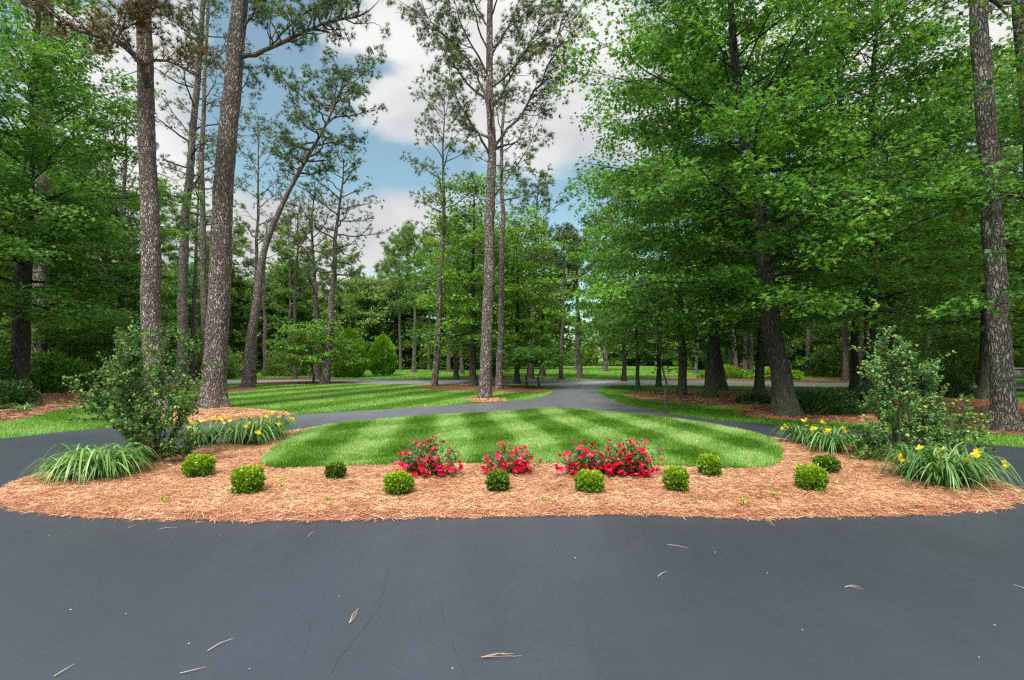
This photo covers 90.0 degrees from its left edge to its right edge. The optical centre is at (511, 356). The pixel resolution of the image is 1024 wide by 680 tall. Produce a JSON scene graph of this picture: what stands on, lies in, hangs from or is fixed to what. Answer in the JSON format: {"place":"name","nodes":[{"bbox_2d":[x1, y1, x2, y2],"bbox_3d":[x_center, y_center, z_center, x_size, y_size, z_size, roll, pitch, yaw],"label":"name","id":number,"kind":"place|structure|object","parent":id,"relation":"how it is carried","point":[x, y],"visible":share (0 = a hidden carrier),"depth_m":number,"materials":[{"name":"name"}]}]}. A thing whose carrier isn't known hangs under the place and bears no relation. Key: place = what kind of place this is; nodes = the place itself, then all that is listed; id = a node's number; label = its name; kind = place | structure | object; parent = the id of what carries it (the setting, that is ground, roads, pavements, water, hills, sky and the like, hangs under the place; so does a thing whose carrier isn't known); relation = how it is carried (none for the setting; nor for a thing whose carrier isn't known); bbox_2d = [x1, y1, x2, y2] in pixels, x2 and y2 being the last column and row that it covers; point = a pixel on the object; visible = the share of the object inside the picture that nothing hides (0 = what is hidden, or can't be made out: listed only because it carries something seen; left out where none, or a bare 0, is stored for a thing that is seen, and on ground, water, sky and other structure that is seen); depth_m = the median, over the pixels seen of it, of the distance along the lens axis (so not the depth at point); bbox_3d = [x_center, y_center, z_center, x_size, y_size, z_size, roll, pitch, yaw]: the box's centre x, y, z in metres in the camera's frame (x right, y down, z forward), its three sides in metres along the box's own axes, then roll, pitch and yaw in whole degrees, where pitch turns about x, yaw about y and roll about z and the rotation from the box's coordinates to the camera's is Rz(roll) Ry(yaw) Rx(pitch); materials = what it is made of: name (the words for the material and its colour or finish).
{"place":"outdoors","nodes":[
{"label":"outdoors","id":0,"kind":"place"},
{"bbox_2d":[0,0,1022,357],"label":"sky","id":1,"kind":"structure","parent":0,"point":[392,178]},
{"bbox_2d":[0,384,1023,679],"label":"driveway","id":2,"kind":"structure","parent":0,"point":[936,596],"depth_m":3.43,"materials":[{"name":"grey asphalt"}]},
{"bbox_2d":[0,426,1023,523],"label":"pine straw","id":3,"kind":"object","parent":2,"relation":"on","point":[444,487],"visible":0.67,"depth_m":5.77,"materials":[{"name":"brown plant"}]},
{"bbox_2d":[20,442,164,484],"bbox_3d":[-5.346,1.331,6.590,1.561,0.414,1.435,0,0,-37],"label":"daylily clump","id":4,"kind":"object","parent":3,"relation":"on","point":[107,462],"visible":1,"depth_m":6.38,"materials":[{"name":"green plant"}]},
{"bbox_2d":[53,317,219,463],"bbox_3d":[-5.488,0.488,7.516,2.301,2.146,1.273,0,0,0],"label":"myrtle shrub","id":5,"kind":"object","parent":3,"relation":"on","point":[142,417],"visible":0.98,"depth_m":7.40,"materials":[{"name":"green plant"}]},
{"bbox_2d":[161,415,231,446],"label":"daylily clump","id":6,"kind":"object","parent":3,"relation":"on","point":[210,436],"visible":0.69,"depth_m":8.81,"materials":[{"name":"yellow plant"}]},
{"bbox_2d":[180,454,217,477],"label":"boxwood shrub","id":7,"kind":"object","parent":3,"relation":"on","point":[193,465],"visible":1,"depth_m":6.50,"materials":[{"name":"green plant"}]},
{"bbox_2d":[229,464,265,494],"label":"boxwood shrub","id":8,"kind":"object","parent":3,"relation":"on","point":[250,479],"visible":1,"depth_m":5.72,"materials":[{"name":"green plant"}]},
{"bbox_2d":[199,410,305,446],"bbox_3d":[-4.691,1.294,9.424,1.775,0.517,2.200,0,0,0],"label":"daylily clump","id":9,"kind":"object","parent":3,"relation":"on","point":[255,432],"visible":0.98,"depth_m":8.98,"materials":[{"name":"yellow plant"}]},
{"bbox_2d":[393,435,462,476],"bbox_3d":[-1.089,1.288,6.632,0.947,0.515,0.608,0,0,0],"label":"rose bush","id":10,"kind":"object","parent":3,"relation":"on","point":[415,466],"visible":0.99,"depth_m":6.56,"materials":[{"name":"red plant"}]},
{"bbox_2d":[481,439,546,473],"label":"rose bush","id":11,"kind":"object","parent":3,"relation":"on","point":[507,463],"visible":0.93,"depth_m":6.68,"materials":[{"name":"red plant"}]},
{"bbox_2d":[555,439,624,474],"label":"rose bush","id":12,"kind":"object","parent":3,"relation":"on","point":[592,458],"visible":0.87,"depth_m":6.61,"materials":[{"name":"red plant"}]},
{"bbox_2d":[600,434,663,477],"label":"rose bush","id":13,"kind":"object","parent":3,"relation":"on","point":[631,462],"visible":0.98,"depth_m":6.53,"materials":[{"name":"red plant"}]},
{"bbox_2d":[792,463,829,492],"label":"boxwood shrub","id":14,"kind":"object","parent":3,"relation":"on","point":[813,476],"visible":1,"depth_m":5.86,"materials":[{"name":"green plant"}]},
{"bbox_2d":[766,418,864,455],"bbox_3d":[5.097,1.292,8.673,1.371,0.522,2.084,0,0,0],"label":"daylily clump","id":15,"kind":"object","parent":3,"relation":"on","point":[827,441],"visible":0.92,"depth_m":8.38,"materials":[{"name":"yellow plant"}]},
{"bbox_2d":[839,321,998,460],"bbox_3d":[6.211,0.512,7.808,2.363,2.135,1.345,0,0,0],"label":"myrtle shrub","id":16,"kind":"object","parent":3,"relation":"on","point":[891,419],"visible":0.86,"depth_m":7.68,"materials":[{"name":"green plant"}]},
{"bbox_2d":[859,441,1023,494],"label":"daylily clump","id":17,"kind":"object","parent":3,"relation":"on","point":[936,465],"visible":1,"depth_m":6.05,"materials":[{"name":"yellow plant"}]},
{"bbox_2d":[0,358,1023,446],"bbox_3d":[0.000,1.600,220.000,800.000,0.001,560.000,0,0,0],"label":"ground","id":18,"kind":"structure","parent":0,"point":[1021,381],"depth_m":17.80,"materials":[{"name":"plant"}]},
{"bbox_2d":[0,385,200,421],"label":"bed","id":19,"kind":"object","parent":18,"relation":"on","point":[25,414],"visible":0.12,"depth_m":15.78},
{"bbox_2d":[0,378,43,408],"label":"leafy shrub","id":20,"kind":"object","parent":19,"relation":"on","point":[11,395],"visible":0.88,"depth_m":15.70,"materials":[{"name":"green plant"}]},
{"bbox_2d":[0,0,97,335],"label":"leafy tree","id":21,"kind":"object","parent":19,"relation":"on","point":[8,202],"visible":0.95,"depth_m":17.17,"materials":[{"name":"green plant"}]},
{"bbox_2d":[0,0,109,373],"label":"pine tree","id":22,"kind":"object","parent":19,"relation":"on","point":[46,187],"visible":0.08,"depth_m":24.62,"materials":[{"name":"green plant"}]},
{"bbox_2d":[30,348,100,392],"bbox_3d":[-20.401,0.623,22.796,3.500,2.088,2.500,0,0,0],"label":"leafy shrub","id":23,"kind":"object","parent":19,"relation":"on","point":[49,370],"visible":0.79,"depth_m":22.33,"materials":[{"name":"green plant"}]},
{"bbox_2d":[0,297,140,359],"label":"leafy tree","id":24,"kind":"object","parent":19,"relation":"on","point":[74,335],"visible":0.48,"depth_m":25.33,"materials":[{"name":"green plant"}]},
{"bbox_2d":[0,0,211,394],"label":"leafy tree","id":25,"kind":"object","parent":19,"relation":"on","point":[37,144],"visible":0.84,"depth_m":20.19,"materials":[{"name":"green plant"}]},
{"bbox_2d":[0,401,329,436],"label":"verge grass","id":26,"kind":"structure","parent":18,"relation":"on","point":[23,429],"depth_m":12.04,"materials":[{"name":"green plant"}]},
{"bbox_2d":[154,0,263,363],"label":"pine tree","id":27,"kind":"object","parent":18,"relation":"on","point":[202,250],"visible":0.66,"depth_m":29.56,"materials":[{"name":"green plant"}]},
{"bbox_2d":[158,407,291,423],"bbox_3d":[-8.225,1.563,14.041,4.148,0.104,3.282,0,0,43],"label":"pine straw","id":28,"kind":"object","parent":18,"relation":"on","point":[227,413],"visible":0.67,"depth_m":13.83,"materials":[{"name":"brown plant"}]},
{"bbox_2d":[0,0,228,412],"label":"pine tree","id":29,"kind":"object","parent":28,"relation":"on","point":[141,13],"visible":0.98,"depth_m":14.13,"materials":[{"name":"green plant"}]},
{"bbox_2d":[160,0,391,408],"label":"pine tree","id":30,"kind":"object","parent":28,"relation":"on","point":[216,337],"visible":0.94,"depth_m":15.46,"materials":[{"name":"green plant"}]},
{"bbox_2d":[227,386,258,390],"bbox_3d":[-13.307,1.587,25.169,1.726,0.025,4.514,0,0,-33],"label":"bed","id":31,"kind":"object","parent":18,"relation":"on","point":[236,388],"visible":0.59,"depth_m":25.17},
{"bbox_2d":[239,43,387,386],"bbox_3d":[-10.405,-7.373,27.254,7.636,18.245,5.452,0,0,-13],"label":"pine tree","id":32,"kind":"object","parent":31,"relation":"on","point":[247,380],"visible":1,"depth_m":26.61,"materials":[{"name":"green plant"}]},
{"bbox_2d":[232,93,297,384],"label":"pine tree","id":33,"kind":"object","parent":18,"relation":"on","point":[257,194],"visible":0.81,"depth_m":28.98,"materials":[{"name":"green plant"}]},
{"bbox_2d":[241,261,326,370],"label":"tree","id":34,"kind":"object","parent":18,"relation":"on","point":[279,317],"visible":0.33,"depth_m":55.09,"materials":[{"name":"green plant"}]},
{"bbox_2d":[267,212,312,352],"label":"tree","id":35,"kind":"object","parent":18,"relation":"on","point":[282,290],"visible":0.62,"depth_m":52.49,"materials":[{"name":"green plant"}]},
{"bbox_2d":[261,377,337,379],"bbox_3d":[-15.309,1.589,37.643,5.665,0.019,4.200,0,0,0],"label":"bed","id":36,"kind":"object","parent":18,"relation":"on","point":[290,378],"visible":0.55,"depth_m":36.75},
{"bbox_2d":[268,193,328,378],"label":"pine tree","id":37,"kind":"object","parent":36,"relation":"on","point":[294,373],"visible":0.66,"depth_m":35.85,"materials":[{"name":"green plant"}]},
{"bbox_2d":[65,383,552,425],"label":"lawn grass","id":38,"kind":"structure","parent":18,"relation":"on","point":[335,392],"depth_m":20.07,"materials":[{"name":"green plant"}]},
{"bbox_2d":[274,169,349,379],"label":"pine tree","id":39,"kind":"object","parent":18,"relation":"on","point":[313,261],"visible":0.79,"depth_m":34.86,"materials":[{"name":"green plant"}]},
{"bbox_2d":[262,316,369,382],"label":"dogwood tree","id":40,"kind":"object","parent":18,"relation":"on","point":[307,358],"visible":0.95,"depth_m":29.75,"materials":[{"name":"green plant"}]},
{"bbox_2d":[310,233,365,341],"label":"tree","id":41,"kind":"object","parent":18,"relation":"on","point":[353,290],"visible":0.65,"depth_m":54.14,"materials":[{"name":"green plant"}]},
{"bbox_2d":[331,324,368,376],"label":"evergreen tree","id":42,"kind":"object","parent":18,"relation":"on","point":[361,348],"visible":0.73,"depth_m":38.36,"materials":[{"name":"green plant"}]},
{"bbox_2d":[334,275,394,368],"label":"tree","id":43,"kind":"object","parent":18,"relation":"on","point":[364,285],"visible":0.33,"depth_m":64.60,"materials":[{"name":"green plant"}]},
{"bbox_2d":[367,332,398,375],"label":"evergreen tree","id":44,"kind":"object","parent":18,"relation":"on","point":[382,341],"visible":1,"depth_m":41.38,"materials":[{"name":"green plant"}]},
{"bbox_2d":[356,272,427,368],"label":"tree","id":45,"kind":"object","parent":18,"relation":"on","point":[380,298],"visible":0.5,"depth_m":62.49,"materials":[{"name":"green plant"}]},
{"bbox_2d":[376,232,413,369],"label":"tree","id":46,"kind":"object","parent":18,"relation":"on","point":[388,263],"visible":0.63,"depth_m":59.21,"materials":[{"name":"green plant"}]},
{"bbox_2d":[378,218,437,372],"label":"pine tree","id":47,"kind":"object","parent":18,"relation":"on","point":[407,241],"visible":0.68,"depth_m":49.87,"materials":[{"name":"green plant"}]},
{"bbox_2d":[413,385,548,391],"bbox_3d":[-1.700,1.587,25.604,7.154,0.025,5.700,0,0,0],"label":"bed","id":48,"kind":"object","parent":18,"relation":"on","point":[515,388],"visible":0.58,"depth_m":25.17,"materials":[{"name":"brown plant"}]},
{"bbox_2d":[399,70,481,385],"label":"pine tree","id":49,"kind":"object","parent":48,"relation":"on","point":[444,224],"visible":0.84,"depth_m":27.20,"materials":[{"name":"green plant"}]},
{"bbox_2d":[408,167,535,385],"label":"leafy tree","id":50,"kind":"object","parent":48,"relation":"on","point":[475,305],"visible":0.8,"depth_m":27.45,"materials":[{"name":"green plant"}]},
{"bbox_2d":[461,48,556,388],"bbox_3d":[-0.360,-6.513,24.487,3.859,16.527,4.716,0,0,-15],"label":"pine tree","id":51,"kind":"object","parent":48,"relation":"on","point":[499,367],"visible":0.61,"depth_m":24.73,"materials":[{"name":"green plant"}]},
{"bbox_2d":[495,342,581,387],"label":"leafy tree","id":52,"kind":"object","parent":48,"relation":"on","point":[554,363],"visible":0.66,"depth_m":25.03,"materials":[{"name":"green plant"}]},
{"bbox_2d":[440,377,524,379],"bbox_3d":[-2.110,1.589,37.042,6.333,0.019,4.064,0,0,0],"label":"bed","id":53,"kind":"object","parent":18,"relation":"on","point":[464,378],"visible":0.56,"depth_m":36.75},
{"bbox_2d":[388,210,507,379],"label":"leafy tree","id":54,"kind":"object","parent":53,"relation":"on","point":[415,332],"visible":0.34,"depth_m":34.44,"materials":[{"name":"green plant"}]},
{"bbox_2d":[445,203,580,383],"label":"leafy tree","id":55,"kind":"object","parent":18,"relation":"on","point":[526,299],"visible":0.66,"depth_m":29.64,"materials":[{"name":"green plant"}]},
{"bbox_2d":[506,159,575,378],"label":"pine tree","id":56,"kind":"object","parent":18,"relation":"on","point":[542,185],"visible":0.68,"depth_m":36.69,"materials":[{"name":"green plant"}]},
{"bbox_2d":[493,245,588,376],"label":"leafy tree","id":57,"kind":"object","parent":18,"relation":"on","point":[569,342],"visible":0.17,"depth_m":39.59,"materials":[{"name":"green plant"}]},
{"bbox_2d":[533,226,587,378],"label":"pine tree","id":58,"kind":"object","parent":18,"relation":"on","point":[559,237],"visible":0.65,"depth_m":35.78,"materials":[{"name":"green plant"}]},
{"bbox_2d":[549,221,602,378],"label":"pine tree","id":59,"kind":"object","parent":18,"relation":"on","point":[579,374],"visible":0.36,"depth_m":36.74,"materials":[{"name":"green plant"}]},
{"bbox_2d":[566,166,688,380],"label":"leafy tree","id":60,"kind":"object","parent":18,"relation":"on","point":[581,327],"visible":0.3,"depth_m":33.19,"materials":[{"name":"green plant"}]},
{"bbox_2d":[557,215,710,388],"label":"leafy tree","id":61,"kind":"object","parent":18,"relation":"on","point":[636,351],"visible":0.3,"depth_m":25.17,"materials":[{"name":"green plant"}]},
{"bbox_2d":[591,261,724,413],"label":"leafy tree","id":62,"kind":"object","parent":18,"relation":"on","point":[667,293],"visible":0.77,"depth_m":13.99,"materials":[{"name":"green plant"}]},
{"bbox_2d":[583,124,742,386],"bbox_3d":[7.891,-4.868,26.864,8.238,13.236,7.320,0,0,0],"label":"leafy tree","id":63,"kind":"object","parent":18,"relation":"on","point":[658,378],"visible":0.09,"depth_m":26.67,"materials":[{"name":"green plant"}]},
{"bbox_2d":[596,384,1023,446],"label":"verge grass","id":64,"kind":"structure","parent":18,"relation":"on","point":[708,409],"depth_m":15.84,"materials":[{"name":"green plant"}]},
{"bbox_2d":[779,254,859,369],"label":"tree","id":65,"kind":"object","parent":18,"relation":"on","point":[801,355],"visible":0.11,"depth_m":54.98,"materials":[{"name":"green plant"}]},
{"bbox_2d":[621,390,1023,435],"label":"pine straw","id":66,"kind":"object","parent":18,"relation":"on","point":[729,401],"visible":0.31,"depth_m":16.21,"materials":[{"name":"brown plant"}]},
{"bbox_2d":[563,0,788,395],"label":"maple tree","id":67,"kind":"object","parent":66,"relation":"on","point":[681,337],"visible":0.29,"depth_m":20.22,"materials":[{"name":"green plant"}]},
{"bbox_2d":[610,129,802,390],"bbox_3d":[9.225,-4.368,23.503,7.685,12.236,7.664,0,0,-29],"label":"leafy tree","id":68,"kind":"object","parent":66,"relation":"on","point":[722,384],"visible":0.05,"depth_m":23.37,"materials":[{"name":"green plant"}]},
{"bbox_2d":[609,0,845,397],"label":"maple tree","id":69,"kind":"object","parent":66,"relation":"on","point":[710,387],"visible":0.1,"depth_m":19.48,"materials":[{"name":"green plant"}]},
{"bbox_2d":[665,6,864,392],"bbox_3d":[10.997,-6.209,22.404,7.968,15.918,9.311,0,0,-25],"label":"leafy tree","id":70,"kind":"object","parent":66,"relation":"on","point":[759,381],"visible":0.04,"depth_m":22.20,"materials":[{"name":"green plant"}]},
{"bbox_2d":[546,0,1023,416],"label":"maple tree","id":71,"kind":"object","parent":66,"relation":"on","point":[759,190],"visible":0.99,"depth_m":12.38,"materials":[{"name":"green plant"}]},
{"bbox_2d":[795,387,866,416],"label":"azalea shrub","id":72,"kind":"object","parent":66,"relation":"on","point":[824,399],"visible":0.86,"depth_m":13.65,"materials":[{"name":"green plant"}]},
{"bbox_2d":[703,0,1023,402],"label":"maple tree","id":73,"kind":"object","parent":66,"relation":"on","point":[968,133],"visible":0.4,"depth_m":14.75,"materials":[{"name":"green plant"}]},
{"bbox_2d":[840,0,1023,319],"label":"maple tree","id":74,"kind":"object","parent":66,"relation":"on","point":[1006,181],"visible":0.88,"depth_m":10.46,"materials":[{"name":"green plant"}]},
{"bbox_2d":[917,0,1023,431],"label":"pine tree","id":75,"kind":"object","parent":66,"relation":"on","point":[1004,408],"visible":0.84,"depth_m":10.80,"materials":[{"name":"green plant"}]},
{"bbox_2d":[927,0,1023,173],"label":"pine tree","id":76,"kind":"object","parent":66,"relation":"on","point":[1017,31],"visible":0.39,"depth_m":12.44,"materials":[{"name":"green plant"}]},
{"bbox_2d":[806,343,849,377],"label":"wood shrub","id":77,"kind":"object","parent":18,"relation":"on","point":[824,371],"visible":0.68,"depth_m":39.76,"materials":[{"name":"green plant"}]},
{"bbox_2d":[785,158,963,371],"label":"tree","id":78,"kind":"object","parent":18,"relation":"on","point":[837,331],"visible":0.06,"depth_m":40.87,"materials":[{"name":"green plant"}]},
{"bbox_2d":[778,97,981,389],"bbox_3d":[15.914,-5.044,24.265,8.283,13.589,8.899,0,0,0],"label":"leafy tree","id":79,"kind":"object","parent":18,"relation":"on","point":[854,381],"visible":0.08,"depth_m":23.74,"materials":[{"name":"green plant"}]},
{"bbox_2d":[785,96,1023,390],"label":"leafy tree","id":80,"kind":"object","parent":18,"relation":"on","point":[890,304],"visible":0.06,"depth_m":22.22,"materials":[{"name":"green plant"}]},
{"bbox_2d":[836,12,1023,365],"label":"tree","id":81,"kind":"object","parent":18,"relation":"on","point":[961,340],"visible":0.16,"depth_m":24.23,"materials":[{"name":"green plant"}]},
{"bbox_2d":[893,358,976,397],"bbox_3d":[16.953,0.840,20.420,3.016,1.595,2.271,0,0,0],"label":"leafy shrub","id":82,"kind":"object","parent":18,"relation":"on","point":[959,380],"visible":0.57,"depth_m":19.86,"materials":[{"name":"green plant"}]},
{"bbox_2d":[862,40,1023,399],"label":"leafy tree","id":83,"kind":"object","parent":18,"relation":"on","point":[983,390],"visible":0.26,"depth_m":18.62,"materials":[{"name":"green plant"}]},
{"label":"bed","id":84,"kind":"structure","parent":18,"relation":"on","visible":0},
{"bbox_2d":[385,0,591,398],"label":"pine tree","id":85,"kind":"object","parent":84,"relation":"on","point":[453,49],"visible":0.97,"depth_m":19.10,"materials":[{"name":"green plant"}]},
{"bbox_2d":[260,406,783,467],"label":"island grass","id":86,"kind":"structure","parent":0,"point":[450,429],"depth_m":9.45,"materials":[{"name":"green plant"}]},
{"bbox_2d":[143,361,909,379],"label":"wood floor","id":87,"kind":"structure","parent":0,"point":[600,364],"depth_m":90.66,"materials":[{"name":"plant"}]},
{"bbox_2d":[0,126,86,369],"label":"tree","id":88,"kind":"object","parent":87,"relation":"on","point":[12,273],"visible":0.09,"depth_m":26.16,"materials":[{"name":"green plant"}]},
{"bbox_2d":[0,63,176,356],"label":"leafy tree","id":89,"kind":"object","parent":87,"relation":"on","point":[122,251],"visible":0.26,"depth_m":29.39,"materials":[{"name":"green plant"}]},
{"bbox_2d":[56,85,166,350],"bbox_3d":[-23.303,-7.009,30.165,5.100,17.518,4.906,0,0,0],"label":"pine tree","id":90,"kind":"object","parent":87,"relation":"on","point":[125,177],"visible":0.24,"depth_m":29.95,"materials":[{"name":"green plant"}]},
{"bbox_2d":[73,264,175,380],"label":"tree","id":91,"kind":"object","parent":87,"relation":"on","point":[129,302],"visible":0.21,"depth_m":30.42,"materials":[{"name":"green plant"}]},
{"bbox_2d":[111,178,179,306],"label":"tree","id":92,"kind":"object","parent":87,"relation":"on","point":[166,248],"visible":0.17,"depth_m":41.36,"materials":[{"name":"green plant"}]},
{"bbox_2d":[159,132,216,379],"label":"pine tree","id":93,"kind":"object","parent":87,"relation":"on","point":[193,333],"visible":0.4,"depth_m":34.92,"materials":[{"name":"brown plant"}]},
{"bbox_2d":[123,0,256,383],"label":"pine tree","id":94,"kind":"object","parent":87,"relation":"on","point":[182,318],"visible":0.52,"depth_m":30.17,"materials":[{"name":"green plant"}]},
{"bbox_2d":[161,262,231,369],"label":"tree","id":95,"kind":"object","parent":87,"relation":"on","point":[170,323],"visible":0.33,"depth_m":40.48,"materials":[{"name":"green plant"}]},
{"bbox_2d":[169,249,272,371],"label":"tree","id":96,"kind":"object","parent":87,"relation":"on","point":[245,301],"visible":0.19,"depth_m":51.73,"materials":[{"name":"green plant"}]},
{"bbox_2d":[207,221,254,362],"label":"tree","id":97,"kind":"object","parent":87,"relation":"on","point":[239,231],"visible":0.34,"depth_m":50.50,"materials":[{"name":"green plant"}]},
{"bbox_2d":[139,379,1023,388],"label":"road","id":98,"kind":"structure","parent":0,"point":[614,382],"depth_m":31.37,"materials":[{"name":"grey asphalt"}]},
{"bbox_2d":[257,381,356,384],"bbox_3d":[-12.204,1.589,30.866,6.219,0.019,4.363,0,0,0],"label":"bed","id":99,"kind":"object","parent":98,"relation":"on","point":[300,382],"visible":0.69,"depth_m":31.10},
{"bbox_2d":[274,137,394,383],"bbox_3d":[-10.598,-5.375,30.045,5.968,14.251,5.649,0,0,21],"label":"pine tree","id":100,"kind":"object","parent":99,"relation":"on","point":[326,372],"visible":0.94,"depth_m":29.59,"materials":[{"name":"green plant"}]},
{"bbox_2d":[227,366,1023,380],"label":"grass","id":101,"kind":"structure","parent":0,"point":[643,371],"depth_m":45.34,"materials":[{"name":"green plant"}]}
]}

